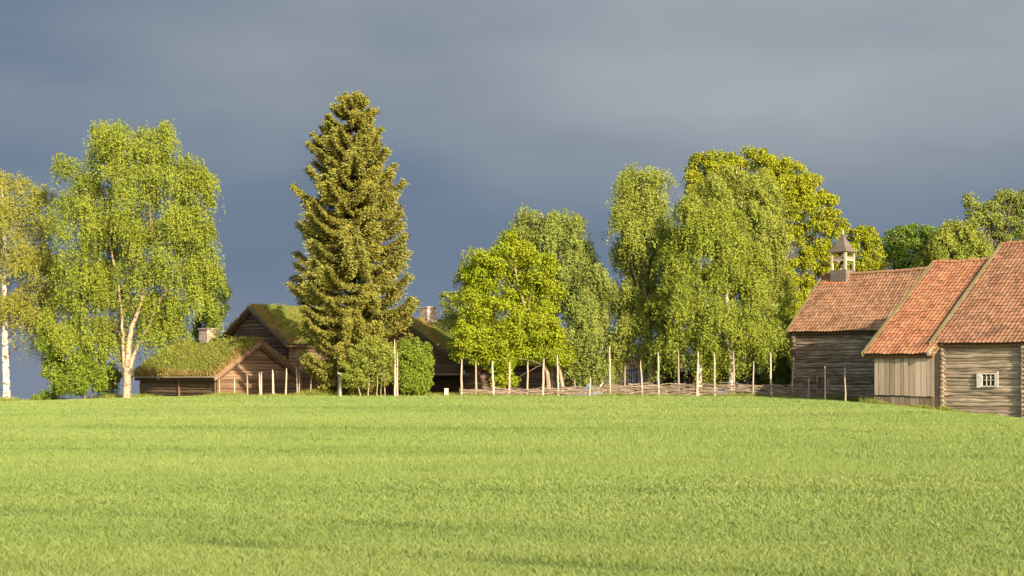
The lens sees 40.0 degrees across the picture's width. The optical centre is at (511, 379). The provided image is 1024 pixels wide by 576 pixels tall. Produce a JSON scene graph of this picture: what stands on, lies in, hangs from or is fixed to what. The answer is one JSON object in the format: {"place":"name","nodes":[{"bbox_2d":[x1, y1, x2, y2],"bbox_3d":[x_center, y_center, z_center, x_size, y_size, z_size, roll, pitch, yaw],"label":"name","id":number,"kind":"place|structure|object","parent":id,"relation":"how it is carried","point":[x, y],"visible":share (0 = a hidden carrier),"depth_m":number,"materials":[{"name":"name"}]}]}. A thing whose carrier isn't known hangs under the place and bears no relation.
{"place":"outdoors","nodes":[
{"label":"outdoors","id":0,"kind":"place"},
{"bbox_2d":[0,395,1023,575],"bbox_3d":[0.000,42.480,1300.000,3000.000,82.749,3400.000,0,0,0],"label":"ground","id":1,"kind":"structure","parent":0,"point":[474,441],"depth_m":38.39,"materials":[{"name":"green plant"}]},
{"bbox_2d":[0,169,71,399],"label":"birch tree","id":2,"kind":"object","parent":1,"relation":"on","point":[22,308],"visible":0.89,"depth_m":97.56,"materials":[{"name":"green plant"}]},
{"bbox_2d":[30,389,57,400],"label":"shrub","id":3,"kind":"object","parent":1,"relation":"on","point":[45,394],"visible":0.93,"depth_m":95.94,"materials":[{"name":"green plant"}]},
{"bbox_2d":[36,323,109,398],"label":"leafy shrub","id":4,"kind":"object","parent":1,"relation":"on","point":[88,373],"visible":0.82,"depth_m":95.11,"materials":[{"name":"green plant"}]},
{"bbox_2d":[96,363,122,395],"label":"dark shrub","id":5,"kind":"object","parent":1,"relation":"on","point":[111,385],"visible":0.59,"depth_m":97.89,"materials":[{"name":"green plant"}]},
{"bbox_2d":[33,118,228,397],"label":"birch tree","id":6,"kind":"object","parent":1,"relation":"on","point":[185,230],"visible":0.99,"depth_m":94.41,"materials":[{"name":"green plant"}]},
{"bbox_2d":[189,269,232,338],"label":"dark tree","id":7,"kind":"object","parent":1,"relation":"on","point":[195,333],"visible":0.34,"depth_m":127.73,"materials":[{"name":"green plant"}]},
{"bbox_2d":[131,328,301,396],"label":"turf cabin","id":8,"kind":"object","parent":1,"relation":"on","point":[202,368],"visible":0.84,"depth_m":106.77,"materials":[{"name":"plant"}]},
{"bbox_2d":[259,372,260,394],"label":"stake","id":9,"kind":"object","parent":1,"relation":"on","point":[259,385],"visible":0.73,"depth_m":97.45,"materials":[{"name":"beige wood"}]},
{"bbox_2d":[272,370,273,393],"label":"stake","id":10,"kind":"object","parent":1,"relation":"on","point":[272,382],"visible":0.73,"depth_m":96.95,"materials":[{"name":"beige wood"}]},
{"bbox_2d":[285,368,286,394],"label":"stake","id":11,"kind":"object","parent":1,"relation":"on","point":[286,383],"visible":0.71,"depth_m":96.96,"materials":[{"name":"beige wood"}]},
{"bbox_2d":[296,367,297,394],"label":"stake","id":12,"kind":"object","parent":1,"relation":"on","point":[296,381],"visible":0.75,"depth_m":96.46,"materials":[{"name":"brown wood"}]},
{"bbox_2d":[221,302,380,392],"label":"turf house","id":13,"kind":"structure","parent":1,"relation":"on","point":[275,327],"depth_m":115.23,"materials":[{"name":"soil"}]},
{"bbox_2d":[297,367,342,392],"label":"board shed","id":14,"kind":"structure","parent":1,"relation":"on","point":[306,380],"depth_m":100.56,"materials":[{"name":"brown wood"}]},
{"bbox_2d":[337,356,338,394],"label":"stake","id":15,"kind":"object","parent":1,"relation":"on","point":[338,378],"visible":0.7,"depth_m":94.46,"materials":[{"name":"brown wood"}]},
{"bbox_2d":[338,373,341,395],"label":"capped post","id":16,"kind":"object","parent":1,"relation":"on","point":[340,392],"visible":0.63,"depth_m":94.23,"materials":[{"name":"white paint"}]},
{"bbox_2d":[284,88,422,394],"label":"spruce tree","id":17,"kind":"object","parent":1,"relation":"on","point":[352,257],"visible":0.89,"depth_m":94.89,"materials":[{"name":"green plant"}]},
{"bbox_2d":[339,335,403,395],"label":"thin shrub","id":18,"kind":"object","parent":1,"relation":"on","point":[360,375],"visible":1,"depth_m":92.96,"materials":[{"name":"green plant"}]},
{"bbox_2d":[394,339,395,396],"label":"stake","id":19,"kind":"object","parent":1,"relation":"on","point":[394,371],"visible":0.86,"depth_m":92.75,"materials":[{"name":"beige wood"}]},
{"bbox_2d":[396,353,397,395],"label":"stake","id":20,"kind":"object","parent":1,"relation":"on","point":[397,379],"visible":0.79,"depth_m":92.86,"materials":[{"name":"beige wood"}]},
{"bbox_2d":[389,336,434,395],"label":"leafy shrub","id":21,"kind":"object","parent":1,"relation":"on","point":[415,364],"visible":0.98,"depth_m":93.88,"materials":[{"name":"green plant"}]},
{"bbox_2d":[444,388,448,395],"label":"marker post","id":22,"kind":"object","parent":1,"relation":"on","point":[445,391],"visible":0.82,"depth_m":94.00,"materials":[{"name":"white paint"}]},
{"bbox_2d":[438,291,467,319],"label":"young tree","id":23,"kind":"object","parent":1,"relation":"on","point":[450,312],"visible":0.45,"depth_m":117.94,"materials":[{"name":"green plant"}]},
{"bbox_2d":[375,306,569,395],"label":"turf barn","id":24,"kind":"structure","parent":1,"relation":"on","point":[430,327],"depth_m":111.44,"materials":[{"name":"brown wood"}]},
{"bbox_2d":[0,387,1009,416],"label":"rough grass","id":25,"kind":"structure","parent":1,"relation":"on","point":[830,397],"depth_m":93.94,"materials":[{"name":"green plant"}]},
{"bbox_2d":[445,230,576,392],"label":"maple tree","id":26,"kind":"object","parent":1,"relation":"on","point":[526,312],"visible":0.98,"depth_m":98.47,"materials":[{"name":"green plant"}]},
{"bbox_2d":[452,202,611,387],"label":"birch tree","id":27,"kind":"object","parent":1,"relation":"on","point":[549,234],"visible":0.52,"depth_m":101.92,"materials":[{"name":"green plant"}]},
{"bbox_2d":[555,262,633,393],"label":"birch tree","id":28,"kind":"object","parent":1,"relation":"on","point":[589,325],"visible":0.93,"depth_m":99.64,"materials":[{"name":"green plant"}]},
{"bbox_2d":[568,356,673,395],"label":"bush","id":29,"kind":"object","parent":1,"relation":"on","point":[638,378],"depth_m":115.97,"materials":[{"name":"green plant"}]},
{"bbox_2d":[600,162,684,394],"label":"birch tree","id":30,"kind":"object","parent":1,"relation":"on","point":[641,231],"visible":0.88,"depth_m":99.41,"materials":[{"name":"green plant"}]},
{"bbox_2d":[459,347,842,397],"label":"wattle fence","id":31,"kind":"object","parent":1,"relation":"on","point":[675,389],"visible":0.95,"depth_m":93.95,"materials":[{"name":"brown wood"}]},
{"bbox_2d":[679,369,710,395],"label":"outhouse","id":32,"kind":"structure","parent":1,"relation":"on","point":[686,379],"depth_m":103.97,"materials":[{"name":"wood"}]},
{"bbox_2d":[692,374,694,395],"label":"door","id":33,"kind":"structure","parent":32,"relation":"in","point":[693,378],"depth_m":103.91,"materials":[{"name":"wood"}]},
{"bbox_2d":[659,349,769,393],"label":"brush shrub","id":34,"kind":"object","parent":1,"relation":"on","point":[748,380],"visible":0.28,"depth_m":100.98,"materials":[{"name":"green plant"}]},
{"bbox_2d":[642,190,790,395],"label":"birch tree","id":35,"kind":"object","parent":1,"relation":"on","point":[722,320],"visible":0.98,"depth_m":95.68,"materials":[{"name":"green plant"}]},
{"bbox_2d":[646,345,791,394],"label":"brush thicket","id":36,"kind":"object","parent":1,"relation":"on","point":[664,380],"visible":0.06,"depth_m":106.79,"materials":[{"name":"green plant"}]},
{"bbox_2d":[681,163,799,392],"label":"birch tree","id":37,"kind":"object","parent":1,"relation":"on","point":[762,206],"visible":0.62,"depth_m":103.33,"materials":[{"name":"green plant"}]},
{"bbox_2d":[680,145,857,383],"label":"oak tree","id":38,"kind":"object","parent":1,"relation":"on","point":[800,191],"visible":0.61,"depth_m":115.36,"materials":[{"name":"green plant"}]},
{"bbox_2d":[754,357,791,393],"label":"dark shrub","id":39,"kind":"object","parent":1,"relation":"on","point":[782,377],"visible":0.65,"depth_m":98.92,"materials":[{"name":"green plant"}]},
{"bbox_2d":[766,270,802,393],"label":"tree","id":40,"kind":"object","parent":1,"relation":"on","point":[797,306],"visible":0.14,"depth_m":107.61,"materials":[{"name":"green plant"}]},
{"bbox_2d":[824,369,825,399],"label":"stake","id":41,"kind":"object","parent":1,"relation":"on","point":[824,384],"visible":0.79,"depth_m":83.96,"materials":[{"name":"wood"}]},
{"bbox_2d":[844,367,845,400],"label":"stake","id":42,"kind":"object","parent":1,"relation":"on","point":[845,383],"visible":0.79,"depth_m":81.98,"materials":[{"name":"beige wood"}]},
{"bbox_2d":[785,230,926,399],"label":"barn","id":43,"kind":"structure","parent":1,"relation":"on","point":[840,318],"depth_m":95.45,"materials":[{"name":"tile"}]},
{"bbox_2d":[816,376,829,396],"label":"door","id":44,"kind":"structure","parent":43,"relation":"in","point":[819,381],"depth_m":95.26,"materials":[{"name":"wood"}]},
{"bbox_2d":[847,225,892,271],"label":"young oak","id":45,"kind":"object","parent":1,"relation":"on","point":[870,243],"visible":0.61,"depth_m":117.64,"materials":[{"name":"green plant"}]},
{"bbox_2d":[879,223,937,269],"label":"round tree","id":46,"kind":"object","parent":1,"relation":"on","point":[894,248],"visible":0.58,"depth_m":123.34,"materials":[{"name":"green plant"}]},
{"bbox_2d":[861,256,999,408],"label":"board barn","id":47,"kind":"structure","parent":1,"relation":"on","point":[902,351],"depth_m":79.98,"materials":[{"name":"tile"}]},
{"bbox_2d":[912,214,992,267],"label":"willow tree","id":48,"kind":"object","parent":1,"relation":"on","point":[947,239],"visible":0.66,"depth_m":111.35,"materials":[{"name":"green plant"}]},
{"bbox_2d":[929,240,1023,417],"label":"log barn","id":49,"kind":"structure","parent":1,"relation":"on","point":[981,345],"depth_m":77.14,"materials":[{"name":"wood"}]},
{"bbox_2d":[977,371,998,387],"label":"window","id":50,"kind":"structure","parent":49,"relation":"in","point":[981,382],"depth_m":75.91,"materials":[{"name":"white paint"}]},
{"bbox_2d":[960,188,1023,256],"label":"ash tree","id":51,"kind":"object","parent":1,"relation":"on","point":[1012,208],"visible":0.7,"depth_m":115.71,"materials":[{"name":"green plant"}]},
{"bbox_2d":[0,0,1023,399],"label":"sky","id":52,"kind":"structure","parent":0,"point":[905,109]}
]}

